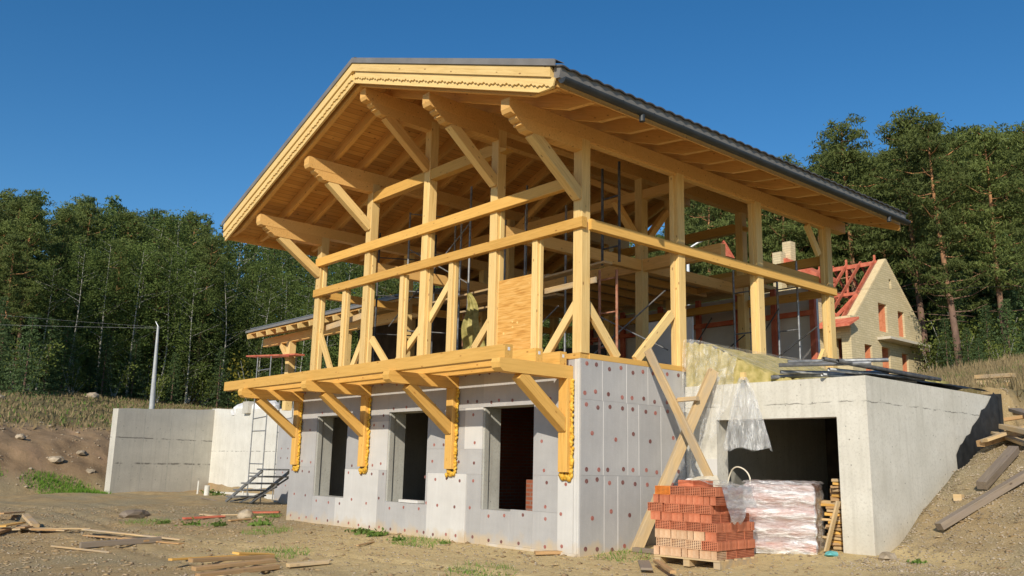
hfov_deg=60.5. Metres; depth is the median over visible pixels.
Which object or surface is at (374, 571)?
soil crumbs
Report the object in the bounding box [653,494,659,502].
hollow brick
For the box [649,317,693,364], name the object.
leaning sheet
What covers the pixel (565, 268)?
scaffold
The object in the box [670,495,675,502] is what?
hollow brick
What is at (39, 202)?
pine tree
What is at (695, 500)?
hollow brick
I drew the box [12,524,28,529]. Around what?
board
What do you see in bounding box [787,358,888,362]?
pipe
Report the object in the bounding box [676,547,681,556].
hollow brick
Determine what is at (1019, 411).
board
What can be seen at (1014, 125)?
pine tree
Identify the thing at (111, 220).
birch tree
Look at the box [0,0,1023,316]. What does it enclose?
sky
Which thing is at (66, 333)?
young spruce
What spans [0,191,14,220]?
pine tree
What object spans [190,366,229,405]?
bush
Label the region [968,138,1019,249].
pine tree
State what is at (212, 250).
pine tree
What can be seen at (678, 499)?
hollow brick
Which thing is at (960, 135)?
pine tree
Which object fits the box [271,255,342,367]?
birch tree
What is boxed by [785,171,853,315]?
pine tree
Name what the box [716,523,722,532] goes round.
hollow brick
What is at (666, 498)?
hollow brick
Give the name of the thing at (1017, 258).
young spruce
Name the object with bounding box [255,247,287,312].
young spruce
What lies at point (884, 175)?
pine tree
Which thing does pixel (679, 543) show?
hollow brick
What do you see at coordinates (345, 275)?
birch tree
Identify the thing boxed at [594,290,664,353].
brace tube
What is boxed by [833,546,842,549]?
offcut board
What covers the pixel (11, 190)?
pine tree
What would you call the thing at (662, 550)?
hollow brick
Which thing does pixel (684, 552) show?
hollow brick
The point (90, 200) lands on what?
young spruce
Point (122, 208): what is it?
young spruce
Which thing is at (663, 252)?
pine tree
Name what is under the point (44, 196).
young spruce
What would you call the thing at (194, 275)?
birch tree
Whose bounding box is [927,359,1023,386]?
green grass
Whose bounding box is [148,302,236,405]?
young spruce
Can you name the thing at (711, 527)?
hollow brick
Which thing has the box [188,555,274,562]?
board
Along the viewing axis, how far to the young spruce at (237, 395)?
83.07 m
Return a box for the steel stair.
[225,468,289,503]
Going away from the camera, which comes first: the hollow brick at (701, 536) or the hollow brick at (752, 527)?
the hollow brick at (701, 536)
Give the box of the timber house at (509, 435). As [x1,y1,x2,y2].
[221,57,910,556]
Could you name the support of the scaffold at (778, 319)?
on the timber house at (509, 435)
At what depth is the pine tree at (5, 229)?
69.68 m
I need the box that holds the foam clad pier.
[273,418,292,503]
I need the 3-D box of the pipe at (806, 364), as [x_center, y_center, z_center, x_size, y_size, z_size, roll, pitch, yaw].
[4.879,1.189,13.720,1.375,0.074,0.063,-5,-13,27]
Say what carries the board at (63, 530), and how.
on the ground at (19, 457)
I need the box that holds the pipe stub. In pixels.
[204,485,209,494]
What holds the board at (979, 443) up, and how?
on the board at (1016, 440)
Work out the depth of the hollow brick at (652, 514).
12.65 m
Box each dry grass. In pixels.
[0,384,231,430]
[916,351,1023,401]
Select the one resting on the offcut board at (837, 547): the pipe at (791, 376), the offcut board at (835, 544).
the offcut board at (835, 544)
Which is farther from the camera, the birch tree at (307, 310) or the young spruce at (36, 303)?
the birch tree at (307, 310)
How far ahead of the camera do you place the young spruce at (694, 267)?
72.22 m
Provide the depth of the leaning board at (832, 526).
13.03 m
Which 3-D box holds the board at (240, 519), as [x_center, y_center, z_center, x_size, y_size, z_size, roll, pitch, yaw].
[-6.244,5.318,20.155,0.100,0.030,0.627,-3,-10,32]
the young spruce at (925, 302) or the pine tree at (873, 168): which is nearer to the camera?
the young spruce at (925, 302)
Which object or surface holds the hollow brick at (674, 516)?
on the hollow brick at (678, 525)
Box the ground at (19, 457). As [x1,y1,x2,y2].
[0,358,1023,575]
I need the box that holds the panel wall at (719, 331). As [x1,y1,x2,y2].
[543,274,820,379]
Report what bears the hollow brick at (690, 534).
on the hollow brick at (693, 544)
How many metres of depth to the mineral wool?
15.30 m
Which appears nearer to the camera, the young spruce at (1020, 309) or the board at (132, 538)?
the board at (132, 538)
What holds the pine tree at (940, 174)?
on the ground at (19, 457)
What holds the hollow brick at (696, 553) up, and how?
on the wooden pallet
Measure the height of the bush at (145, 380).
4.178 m
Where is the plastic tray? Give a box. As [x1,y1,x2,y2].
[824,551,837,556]
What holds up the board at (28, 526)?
on the board at (15, 528)
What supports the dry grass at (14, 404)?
on the ground at (19, 457)
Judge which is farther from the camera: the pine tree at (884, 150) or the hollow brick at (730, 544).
the pine tree at (884, 150)
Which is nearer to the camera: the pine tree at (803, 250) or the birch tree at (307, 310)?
the pine tree at (803, 250)
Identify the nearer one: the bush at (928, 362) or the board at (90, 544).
the board at (90, 544)
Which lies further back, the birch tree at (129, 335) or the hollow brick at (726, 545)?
the birch tree at (129, 335)
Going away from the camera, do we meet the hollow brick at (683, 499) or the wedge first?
the hollow brick at (683, 499)
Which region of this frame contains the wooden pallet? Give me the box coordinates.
[654,554,757,569]
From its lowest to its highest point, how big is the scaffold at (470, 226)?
4.423 m
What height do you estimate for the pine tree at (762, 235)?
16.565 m
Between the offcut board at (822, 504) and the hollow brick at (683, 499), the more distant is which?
the offcut board at (822, 504)
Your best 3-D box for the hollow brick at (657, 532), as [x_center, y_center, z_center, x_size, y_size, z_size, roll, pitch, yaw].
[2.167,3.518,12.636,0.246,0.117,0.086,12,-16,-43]
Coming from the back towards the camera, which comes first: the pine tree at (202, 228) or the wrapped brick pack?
the pine tree at (202, 228)
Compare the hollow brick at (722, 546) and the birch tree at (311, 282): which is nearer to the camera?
the hollow brick at (722, 546)
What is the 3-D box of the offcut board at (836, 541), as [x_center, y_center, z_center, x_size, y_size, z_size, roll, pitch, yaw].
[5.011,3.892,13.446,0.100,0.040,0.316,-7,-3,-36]
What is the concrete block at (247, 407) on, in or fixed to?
on the retaining wall at (230, 453)
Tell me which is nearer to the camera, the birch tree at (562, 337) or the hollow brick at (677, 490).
the hollow brick at (677, 490)
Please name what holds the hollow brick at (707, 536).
on the hollow brick at (710, 546)
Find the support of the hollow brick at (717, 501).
on the hollow brick at (704, 509)
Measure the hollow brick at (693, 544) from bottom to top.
0.117 m
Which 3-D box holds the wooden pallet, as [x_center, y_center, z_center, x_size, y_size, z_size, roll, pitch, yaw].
[2.768,3.872,12.508,1.060,0.118,1.040,-10,-16,43]
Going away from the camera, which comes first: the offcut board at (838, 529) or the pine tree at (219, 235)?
the offcut board at (838, 529)
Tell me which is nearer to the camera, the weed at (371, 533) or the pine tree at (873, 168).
the weed at (371, 533)
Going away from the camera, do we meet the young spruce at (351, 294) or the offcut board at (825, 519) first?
the offcut board at (825, 519)
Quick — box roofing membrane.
[845,373,988,391]
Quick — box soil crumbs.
[0,490,1017,575]
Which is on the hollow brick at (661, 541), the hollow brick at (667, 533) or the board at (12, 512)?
the hollow brick at (667, 533)
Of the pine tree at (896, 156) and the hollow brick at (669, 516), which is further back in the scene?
the pine tree at (896, 156)
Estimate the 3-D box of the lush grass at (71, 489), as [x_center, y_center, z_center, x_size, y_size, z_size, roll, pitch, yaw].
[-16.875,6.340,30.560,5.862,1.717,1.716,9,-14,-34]
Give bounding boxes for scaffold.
[372,233,436,361]
[407,212,456,333]
[456,210,506,349]
[467,185,527,304]
[524,205,566,351]
[598,269,617,354]
[601,161,620,265]
[732,270,751,349]
[776,261,800,359]
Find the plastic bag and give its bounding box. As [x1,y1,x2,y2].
[727,388,764,449]
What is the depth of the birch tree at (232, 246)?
96.87 m
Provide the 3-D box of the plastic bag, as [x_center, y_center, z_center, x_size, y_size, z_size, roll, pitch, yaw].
[3.837,2.065,14.377,0.281,1.211,0.920,11,-15,-40]
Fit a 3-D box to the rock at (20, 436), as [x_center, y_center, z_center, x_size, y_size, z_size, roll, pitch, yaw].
[-18.427,5.567,32.956,0.420,0.201,0.359,-6,-13,30]
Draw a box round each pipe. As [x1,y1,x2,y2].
[771,370,888,378]
[779,361,871,366]
[780,370,836,374]
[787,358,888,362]
[821,373,916,382]
[822,357,933,380]
[827,367,924,380]
[836,359,941,381]
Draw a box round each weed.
[156,520,170,523]
[174,517,204,525]
[200,489,220,493]
[206,519,227,526]
[209,492,225,495]
[241,517,273,525]
[344,527,385,534]
[354,527,388,536]
[386,534,405,540]
[439,539,450,543]
[906,558,926,564]
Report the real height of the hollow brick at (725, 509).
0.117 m
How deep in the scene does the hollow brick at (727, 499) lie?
12.21 m
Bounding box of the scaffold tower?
[246,353,304,502]
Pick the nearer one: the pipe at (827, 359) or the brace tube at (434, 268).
the pipe at (827, 359)
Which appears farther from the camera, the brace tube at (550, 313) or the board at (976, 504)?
the brace tube at (550, 313)
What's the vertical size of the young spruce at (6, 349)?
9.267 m
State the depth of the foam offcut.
16.91 m
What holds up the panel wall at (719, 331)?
on the ground at (19, 457)
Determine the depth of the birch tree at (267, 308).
88.46 m
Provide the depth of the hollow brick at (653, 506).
12.64 m
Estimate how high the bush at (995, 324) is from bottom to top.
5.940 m
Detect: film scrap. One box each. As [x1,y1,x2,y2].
[683,479,756,507]
[728,485,751,523]
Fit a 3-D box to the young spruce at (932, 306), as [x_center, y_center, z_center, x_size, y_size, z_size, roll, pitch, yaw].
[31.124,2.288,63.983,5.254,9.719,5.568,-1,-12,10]
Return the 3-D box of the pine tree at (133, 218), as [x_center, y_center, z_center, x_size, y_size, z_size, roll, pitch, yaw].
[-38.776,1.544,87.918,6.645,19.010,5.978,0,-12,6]
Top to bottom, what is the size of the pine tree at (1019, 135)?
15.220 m
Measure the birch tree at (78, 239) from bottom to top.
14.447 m
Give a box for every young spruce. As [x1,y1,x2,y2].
[0,287,20,385]
[0,296,21,393]
[0,315,52,396]
[0,318,18,391]
[2,276,49,383]
[7,194,29,379]
[8,285,57,385]
[10,268,84,390]
[22,278,94,390]
[26,188,51,308]
[27,317,68,394]
[32,321,85,394]
[50,308,99,391]
[55,196,109,382]
[74,355,100,393]
[76,202,126,362]
[78,284,132,394]
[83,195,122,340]
[83,335,122,397]
[84,311,135,394]
[97,290,185,400]
[102,308,150,396]
[117,342,147,399]
[134,207,161,381]
[134,331,184,399]
[137,210,166,394]
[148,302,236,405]
[158,352,185,404]
[165,323,209,403]
[190,311,249,405]
[199,346,232,408]
[202,217,219,315]
[202,225,246,397]
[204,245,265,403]
[205,242,242,358]
[205,310,262,407]
[220,367,237,408]
[225,325,275,406]
[227,243,258,343]
[228,373,245,407]
[245,249,292,374]
[249,319,284,404]
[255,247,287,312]
[256,252,305,371]
[302,354,310,370]
[325,334,338,367]
[330,264,359,360]
[542,320,566,351]
[690,264,700,273]
[898,246,933,343]
[901,280,933,364]
[910,249,973,363]
[916,245,984,366]
[922,256,972,363]
[925,310,953,371]
[931,318,964,369]
[932,249,993,356]
[945,255,982,327]
[950,312,975,365]
[955,328,978,366]
[962,252,988,321]
[963,237,1023,340]
[970,338,989,365]
[971,305,1004,362]
[973,266,1019,336]
[979,233,1023,329]
[982,267,1023,348]
[990,298,1023,357]
[1004,271,1023,327]
[1012,306,1023,353]
[1014,240,1023,312]
[1014,312,1023,351]
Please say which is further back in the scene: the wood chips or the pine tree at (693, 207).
the pine tree at (693, 207)
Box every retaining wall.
[104,408,214,492]
[209,408,293,488]
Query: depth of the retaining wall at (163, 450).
34.40 m
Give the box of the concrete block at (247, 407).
[242,401,253,413]
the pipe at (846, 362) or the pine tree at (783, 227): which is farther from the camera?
the pine tree at (783, 227)
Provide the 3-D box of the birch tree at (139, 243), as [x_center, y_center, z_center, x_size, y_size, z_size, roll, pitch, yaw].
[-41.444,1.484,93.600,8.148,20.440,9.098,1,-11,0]
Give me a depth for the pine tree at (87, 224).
85.48 m
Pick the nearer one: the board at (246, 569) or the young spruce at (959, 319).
the board at (246, 569)
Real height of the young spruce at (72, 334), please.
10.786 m
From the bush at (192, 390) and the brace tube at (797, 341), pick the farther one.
the bush at (192, 390)
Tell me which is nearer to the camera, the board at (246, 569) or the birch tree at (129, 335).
the board at (246, 569)
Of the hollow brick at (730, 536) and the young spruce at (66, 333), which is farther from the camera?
the young spruce at (66, 333)
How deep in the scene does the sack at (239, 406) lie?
35.50 m
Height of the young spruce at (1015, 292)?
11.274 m
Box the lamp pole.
[149,321,158,408]
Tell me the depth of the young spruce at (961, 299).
63.68 m
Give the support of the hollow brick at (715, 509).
on the hollow brick at (712, 518)
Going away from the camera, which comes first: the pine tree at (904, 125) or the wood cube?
the wood cube
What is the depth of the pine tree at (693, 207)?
73.90 m
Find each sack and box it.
[231,403,242,414]
[255,400,276,411]
[270,402,281,408]
[690,475,722,486]
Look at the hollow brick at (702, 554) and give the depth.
11.99 m
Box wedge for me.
[740,372,746,379]
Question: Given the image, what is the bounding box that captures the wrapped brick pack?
[742,479,825,554]
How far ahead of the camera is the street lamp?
41.91 m
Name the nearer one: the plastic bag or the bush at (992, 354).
the plastic bag
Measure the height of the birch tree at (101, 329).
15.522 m
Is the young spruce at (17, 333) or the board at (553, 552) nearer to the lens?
the board at (553, 552)
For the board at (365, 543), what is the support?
on the ground at (19, 457)
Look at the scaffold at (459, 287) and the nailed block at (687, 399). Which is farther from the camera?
the scaffold at (459, 287)
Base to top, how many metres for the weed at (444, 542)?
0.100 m
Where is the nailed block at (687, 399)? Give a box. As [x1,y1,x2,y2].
[677,396,699,401]
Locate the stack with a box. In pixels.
[830,488,841,546]
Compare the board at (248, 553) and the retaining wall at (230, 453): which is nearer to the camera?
the board at (248, 553)
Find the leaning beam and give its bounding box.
[629,368,718,550]
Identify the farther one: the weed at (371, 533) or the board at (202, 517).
the board at (202, 517)
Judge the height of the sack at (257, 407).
0.587 m
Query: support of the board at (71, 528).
on the ground at (19, 457)
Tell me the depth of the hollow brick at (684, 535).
12.22 m
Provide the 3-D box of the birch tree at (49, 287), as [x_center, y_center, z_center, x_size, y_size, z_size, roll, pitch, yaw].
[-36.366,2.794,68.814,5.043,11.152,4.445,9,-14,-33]
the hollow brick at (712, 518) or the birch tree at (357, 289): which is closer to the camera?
the hollow brick at (712, 518)
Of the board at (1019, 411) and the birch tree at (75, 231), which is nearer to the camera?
the board at (1019, 411)
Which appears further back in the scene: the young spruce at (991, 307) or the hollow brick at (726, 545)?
the young spruce at (991, 307)
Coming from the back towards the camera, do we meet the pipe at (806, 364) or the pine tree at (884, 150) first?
the pine tree at (884, 150)
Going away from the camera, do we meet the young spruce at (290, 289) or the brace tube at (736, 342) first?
the brace tube at (736, 342)
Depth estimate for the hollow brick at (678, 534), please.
12.29 m
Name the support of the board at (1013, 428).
on the board at (995, 436)
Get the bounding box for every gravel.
[0,420,109,487]
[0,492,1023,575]
[835,388,1023,575]
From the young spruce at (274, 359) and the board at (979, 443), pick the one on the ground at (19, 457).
the young spruce at (274, 359)
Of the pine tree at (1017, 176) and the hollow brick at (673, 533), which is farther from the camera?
the pine tree at (1017, 176)
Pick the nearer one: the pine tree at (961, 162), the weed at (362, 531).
the weed at (362, 531)
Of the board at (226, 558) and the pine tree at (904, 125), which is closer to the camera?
the board at (226, 558)
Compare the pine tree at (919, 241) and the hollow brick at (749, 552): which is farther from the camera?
the pine tree at (919, 241)
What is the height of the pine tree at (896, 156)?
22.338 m
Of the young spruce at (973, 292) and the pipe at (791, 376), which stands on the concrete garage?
the pipe at (791, 376)
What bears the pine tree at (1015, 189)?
on the ground at (19, 457)
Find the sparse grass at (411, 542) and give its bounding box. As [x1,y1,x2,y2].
[119,513,651,575]
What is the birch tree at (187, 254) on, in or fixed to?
on the ground at (19, 457)
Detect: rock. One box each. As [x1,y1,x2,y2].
[15,434,26,438]
[48,456,63,462]
[76,450,86,454]
[85,392,98,397]
[86,468,94,472]
[878,552,896,560]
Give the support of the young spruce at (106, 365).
on the ground at (19, 457)
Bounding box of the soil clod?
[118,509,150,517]
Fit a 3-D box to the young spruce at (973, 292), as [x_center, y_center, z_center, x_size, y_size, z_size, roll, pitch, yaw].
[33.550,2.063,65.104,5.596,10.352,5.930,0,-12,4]
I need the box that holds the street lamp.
[686,241,702,271]
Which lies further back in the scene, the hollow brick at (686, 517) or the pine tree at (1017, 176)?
the pine tree at (1017, 176)
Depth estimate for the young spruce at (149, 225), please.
106.56 m
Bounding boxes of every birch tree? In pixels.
[14,253,84,389]
[30,238,115,388]
[31,203,103,372]
[47,234,142,391]
[51,232,114,391]
[79,203,142,360]
[97,240,176,396]
[98,232,175,391]
[108,213,169,306]
[114,210,188,372]
[128,249,198,397]
[137,207,226,398]
[137,235,219,397]
[153,262,222,403]
[171,235,243,363]
[189,253,261,406]
[194,240,270,407]
[194,263,255,398]
[217,259,285,379]
[227,244,296,373]
[234,274,291,378]
[241,249,312,401]
[253,261,311,377]
[270,283,326,375]
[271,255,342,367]
[274,257,335,371]
[275,256,341,374]
[297,261,362,371]
[298,277,356,370]
[309,257,346,338]
[309,262,375,366]
[330,275,378,362]
[353,279,397,351]
[542,318,572,349]
[542,318,572,349]
[542,319,561,348]
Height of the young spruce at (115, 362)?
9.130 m
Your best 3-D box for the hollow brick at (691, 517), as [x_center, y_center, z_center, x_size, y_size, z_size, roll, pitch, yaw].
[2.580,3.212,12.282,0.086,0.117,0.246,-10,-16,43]
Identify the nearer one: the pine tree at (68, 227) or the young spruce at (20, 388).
the young spruce at (20, 388)
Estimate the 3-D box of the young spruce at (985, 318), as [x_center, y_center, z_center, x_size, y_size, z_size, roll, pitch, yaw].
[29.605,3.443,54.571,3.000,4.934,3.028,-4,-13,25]
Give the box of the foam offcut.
[398,499,423,503]
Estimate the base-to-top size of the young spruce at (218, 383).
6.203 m
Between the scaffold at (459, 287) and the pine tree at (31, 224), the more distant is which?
the pine tree at (31, 224)
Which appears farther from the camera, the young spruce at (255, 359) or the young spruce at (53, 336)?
the young spruce at (255, 359)
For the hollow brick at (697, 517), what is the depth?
12.13 m
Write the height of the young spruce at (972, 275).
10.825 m
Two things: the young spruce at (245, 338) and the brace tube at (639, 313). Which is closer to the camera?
the brace tube at (639, 313)
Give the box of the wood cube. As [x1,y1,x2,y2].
[953,494,963,500]
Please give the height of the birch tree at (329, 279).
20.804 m
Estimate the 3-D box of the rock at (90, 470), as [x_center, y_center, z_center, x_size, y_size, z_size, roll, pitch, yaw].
[-15.887,6.893,33.077,0.320,0.182,0.412,-2,-12,14]
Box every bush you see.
[0,332,68,391]
[0,344,45,394]
[55,359,95,393]
[92,360,140,397]
[129,359,164,399]
[143,372,172,402]
[174,359,215,404]
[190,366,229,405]
[221,351,280,403]
[910,336,952,371]
[913,311,995,366]
[927,302,1015,362]
[970,305,1023,358]
[979,332,1021,360]
[1015,313,1023,351]
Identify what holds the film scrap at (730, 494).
on the hollow brick at (720, 492)
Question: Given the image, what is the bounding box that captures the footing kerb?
[220,492,273,498]
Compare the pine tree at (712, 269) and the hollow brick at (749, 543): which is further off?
the pine tree at (712, 269)
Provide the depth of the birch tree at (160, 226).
92.66 m
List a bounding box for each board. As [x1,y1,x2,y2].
[0,511,24,513]
[0,522,25,526]
[0,527,10,533]
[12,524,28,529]
[16,525,32,527]
[21,528,68,531]
[22,514,39,526]
[31,528,62,530]
[50,528,90,529]
[51,545,110,552]
[79,537,161,547]
[81,529,184,540]
[82,535,183,543]
[122,537,148,541]
[168,555,247,560]
[182,515,224,518]
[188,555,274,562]
[191,558,275,570]
[195,564,279,575]
[228,518,251,520]
[232,552,274,554]
[252,511,279,512]
[286,560,328,567]
[356,541,374,545]
[534,550,561,554]
[632,547,653,553]
[638,560,652,569]
[644,348,713,475]
[653,559,675,573]
[820,500,840,504]
[821,503,840,505]
[821,518,841,520]
[821,536,842,540]
[824,501,840,550]
[824,512,841,515]
[825,526,842,531]
[826,524,841,527]
[827,509,841,513]
[827,533,842,537]
[828,521,841,524]
[830,543,842,545]
[831,497,840,501]
[831,540,842,544]
[832,488,840,491]
[833,531,842,534]
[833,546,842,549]
[934,470,1023,529]
[974,373,1015,378]
[974,381,1009,384]
[976,433,1022,446]
[976,446,1019,489]
[980,425,1023,441]
[991,431,1023,445]
[999,424,1023,433]
[1003,415,1023,421]
[1008,408,1023,415]
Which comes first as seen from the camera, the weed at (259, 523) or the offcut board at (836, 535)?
the offcut board at (836, 535)
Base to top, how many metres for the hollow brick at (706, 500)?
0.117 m
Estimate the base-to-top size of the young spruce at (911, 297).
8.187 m
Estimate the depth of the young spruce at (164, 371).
89.87 m
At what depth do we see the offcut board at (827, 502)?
13.63 m
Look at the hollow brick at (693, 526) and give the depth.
12.17 m
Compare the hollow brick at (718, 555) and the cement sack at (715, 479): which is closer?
the hollow brick at (718, 555)
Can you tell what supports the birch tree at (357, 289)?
on the ground at (19, 457)
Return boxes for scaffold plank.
[432,274,549,305]
[460,293,563,313]
[543,260,611,281]
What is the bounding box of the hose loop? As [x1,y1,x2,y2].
[727,466,750,482]
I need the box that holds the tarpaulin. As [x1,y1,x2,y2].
[461,293,484,348]
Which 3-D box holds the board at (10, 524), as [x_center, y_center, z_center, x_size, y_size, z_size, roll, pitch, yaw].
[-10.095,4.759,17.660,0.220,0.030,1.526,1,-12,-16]
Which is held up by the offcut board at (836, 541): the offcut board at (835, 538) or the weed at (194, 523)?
the offcut board at (835, 538)
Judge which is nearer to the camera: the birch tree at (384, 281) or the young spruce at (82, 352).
the young spruce at (82, 352)
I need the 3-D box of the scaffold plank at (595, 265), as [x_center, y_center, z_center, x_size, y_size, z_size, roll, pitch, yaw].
[1.106,-0.300,16.804,0.220,0.045,2.001,11,-17,-40]
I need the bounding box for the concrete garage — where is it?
[685,375,1003,555]
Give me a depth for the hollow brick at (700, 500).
12.14 m
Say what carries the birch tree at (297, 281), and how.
on the ground at (19, 457)
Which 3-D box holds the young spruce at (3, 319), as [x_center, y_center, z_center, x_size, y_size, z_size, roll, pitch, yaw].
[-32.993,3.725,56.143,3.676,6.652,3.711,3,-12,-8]
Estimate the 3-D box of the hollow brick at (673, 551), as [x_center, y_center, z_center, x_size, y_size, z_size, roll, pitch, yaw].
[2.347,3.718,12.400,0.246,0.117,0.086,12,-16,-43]
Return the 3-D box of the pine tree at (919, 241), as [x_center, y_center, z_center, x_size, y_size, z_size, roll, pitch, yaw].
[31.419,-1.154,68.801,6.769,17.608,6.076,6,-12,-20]
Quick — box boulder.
[237,509,255,518]
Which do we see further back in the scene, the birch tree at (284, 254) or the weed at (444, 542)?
the birch tree at (284, 254)
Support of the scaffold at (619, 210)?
on the timber house at (509, 435)
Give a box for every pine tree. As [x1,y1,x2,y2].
[0,187,32,215]
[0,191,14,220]
[0,197,48,312]
[0,201,22,264]
[0,203,63,383]
[0,219,27,323]
[0,232,42,349]
[3,189,64,342]
[15,241,82,389]
[35,206,93,364]
[43,208,75,284]
[48,202,115,359]
[54,193,102,310]
[79,238,143,392]
[88,207,119,300]
[93,211,163,392]
[115,209,155,331]
[121,246,185,399]
[138,208,171,307]
[138,215,193,378]
[164,232,237,400]
[170,210,215,334]
[187,234,231,336]
[336,264,394,366]
[382,278,416,295]
[648,235,663,257]
[655,208,704,302]
[658,199,712,273]
[684,200,735,304]
[693,208,748,302]
[730,210,781,295]
[747,212,807,285]
[748,153,815,285]
[766,167,816,267]
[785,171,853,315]
[797,157,865,303]
[799,150,831,174]
[807,139,865,266]
[811,113,914,315]
[812,168,882,314]
[824,150,884,296]
[848,187,928,318]
[849,145,888,240]
[856,180,904,277]
[862,105,954,371]
[872,168,939,302]
[875,144,903,168]
[877,167,933,261]
[879,112,950,157]
[881,149,908,225]
[891,114,1006,366]
[896,153,965,279]
[903,157,989,322]
[934,144,989,277]
[938,129,982,222]
[944,123,979,141]
[945,121,1023,355]
[945,172,1023,327]
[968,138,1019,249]
[970,169,1021,235]
[971,151,1023,311]
[991,124,1023,293]
[994,156,1023,224]
[996,136,1012,152]
[1001,121,1023,150]
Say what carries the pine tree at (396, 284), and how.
on the ground at (19, 457)
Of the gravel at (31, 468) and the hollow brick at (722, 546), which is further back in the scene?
the gravel at (31, 468)
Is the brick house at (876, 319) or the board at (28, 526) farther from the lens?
the brick house at (876, 319)
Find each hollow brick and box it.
[648,502,663,510]
[651,511,654,518]
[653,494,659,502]
[654,545,659,554]
[655,486,669,494]
[655,511,661,519]
[655,520,670,528]
[655,528,659,536]
[656,537,670,546]
[660,494,664,502]
[660,529,664,537]
[660,546,665,554]
[662,511,666,519]
[664,494,669,502]
[664,503,679,511]
[665,529,670,537]
[665,546,670,555]
[667,512,671,520]
[670,486,684,494]
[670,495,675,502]
[671,521,685,529]
[671,529,676,538]
[671,538,685,547]
[671,547,676,555]
[672,512,676,520]
[675,495,680,503]
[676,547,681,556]
[677,512,683,520]
[677,530,680,538]
[678,480,693,486]
[679,504,694,512]
[681,495,687,503]
[681,530,687,539]
[682,548,687,556]
[683,513,688,521]
[685,487,700,495]
[686,522,700,531]
[686,539,700,549]
[687,495,692,503]
[687,531,693,539]
[688,549,692,557]
[689,513,694,521]
[692,496,697,504]
[693,549,699,558]
[694,480,712,486]
[694,513,700,522]
[694,531,698,539]
[695,505,713,513]
[698,496,703,504]
[699,532,704,540]
[700,487,718,496]
[700,514,705,522]
[700,550,704,558]
[701,523,719,532]
[701,541,720,550]
[704,496,711,504]
[705,532,710,541]
[705,550,710,559]
[706,514,720,522]
[709,487,722,496]
[710,497,724,505]
[711,532,725,541]
[711,551,726,559]
[714,506,717,513]
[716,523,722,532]
[720,514,730,522]
[721,542,724,550]
[722,523,727,531]
[723,541,728,550]
[724,505,727,513]
[725,496,733,504]
[726,532,735,540]
[726,550,735,558]
[728,541,731,549]
[730,513,739,521]
[730,523,733,531]
[736,522,740,530]
[736,531,744,539]
[736,549,745,557]
[738,540,741,548]
[740,513,748,521]
[744,530,752,539]
[745,548,753,556]
[747,521,754,529]
[747,539,751,547]
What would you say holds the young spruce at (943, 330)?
on the ground at (19, 457)
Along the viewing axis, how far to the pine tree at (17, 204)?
75.42 m
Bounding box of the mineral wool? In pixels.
[686,342,829,386]
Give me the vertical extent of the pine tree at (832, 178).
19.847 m
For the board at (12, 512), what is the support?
on the ground at (19, 457)
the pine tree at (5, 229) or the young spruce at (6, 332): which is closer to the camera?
the young spruce at (6, 332)
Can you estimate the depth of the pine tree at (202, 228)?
102.65 m
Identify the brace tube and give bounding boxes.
[389,224,468,325]
[409,249,469,283]
[543,305,558,321]
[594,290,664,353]
[601,317,667,350]
[696,317,711,342]
[723,334,744,351]
[751,308,778,352]
[777,326,816,357]
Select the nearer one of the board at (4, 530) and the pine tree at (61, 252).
the board at (4, 530)
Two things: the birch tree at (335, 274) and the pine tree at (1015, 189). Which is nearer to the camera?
the pine tree at (1015, 189)
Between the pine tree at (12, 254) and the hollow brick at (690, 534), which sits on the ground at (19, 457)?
the pine tree at (12, 254)
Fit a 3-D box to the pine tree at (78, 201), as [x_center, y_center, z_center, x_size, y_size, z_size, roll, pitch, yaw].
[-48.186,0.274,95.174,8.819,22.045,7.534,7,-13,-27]
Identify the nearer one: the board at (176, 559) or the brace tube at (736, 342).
the board at (176, 559)
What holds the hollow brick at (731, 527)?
on the hollow brick at (730, 536)
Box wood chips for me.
[0,470,1023,575]
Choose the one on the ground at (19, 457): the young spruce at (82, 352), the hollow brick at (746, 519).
the young spruce at (82, 352)
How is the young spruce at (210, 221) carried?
on the ground at (19, 457)
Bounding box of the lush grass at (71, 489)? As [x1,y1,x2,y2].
[0,467,112,493]
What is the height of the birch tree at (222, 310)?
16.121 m
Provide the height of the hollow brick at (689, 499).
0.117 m
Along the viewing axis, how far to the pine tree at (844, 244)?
67.77 m
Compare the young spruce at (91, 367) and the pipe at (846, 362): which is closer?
the pipe at (846, 362)
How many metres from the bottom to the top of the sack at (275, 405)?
0.448 m
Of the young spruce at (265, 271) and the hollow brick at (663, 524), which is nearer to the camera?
the hollow brick at (663, 524)
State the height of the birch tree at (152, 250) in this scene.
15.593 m
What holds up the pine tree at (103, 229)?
on the ground at (19, 457)
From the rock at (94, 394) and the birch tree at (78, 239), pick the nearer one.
the rock at (94, 394)
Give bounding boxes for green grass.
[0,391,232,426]
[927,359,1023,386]
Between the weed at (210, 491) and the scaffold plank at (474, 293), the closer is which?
the scaffold plank at (474, 293)
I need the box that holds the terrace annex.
[245,287,469,410]
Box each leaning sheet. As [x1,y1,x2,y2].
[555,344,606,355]
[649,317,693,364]
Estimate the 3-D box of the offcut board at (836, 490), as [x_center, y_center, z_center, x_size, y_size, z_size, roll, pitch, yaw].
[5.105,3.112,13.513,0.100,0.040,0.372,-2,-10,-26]
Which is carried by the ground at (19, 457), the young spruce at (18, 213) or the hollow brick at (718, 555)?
the young spruce at (18, 213)
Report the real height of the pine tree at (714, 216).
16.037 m
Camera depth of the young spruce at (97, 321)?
84.41 m
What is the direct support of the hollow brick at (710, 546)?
on the hollow brick at (707, 554)
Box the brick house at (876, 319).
[722,240,931,374]

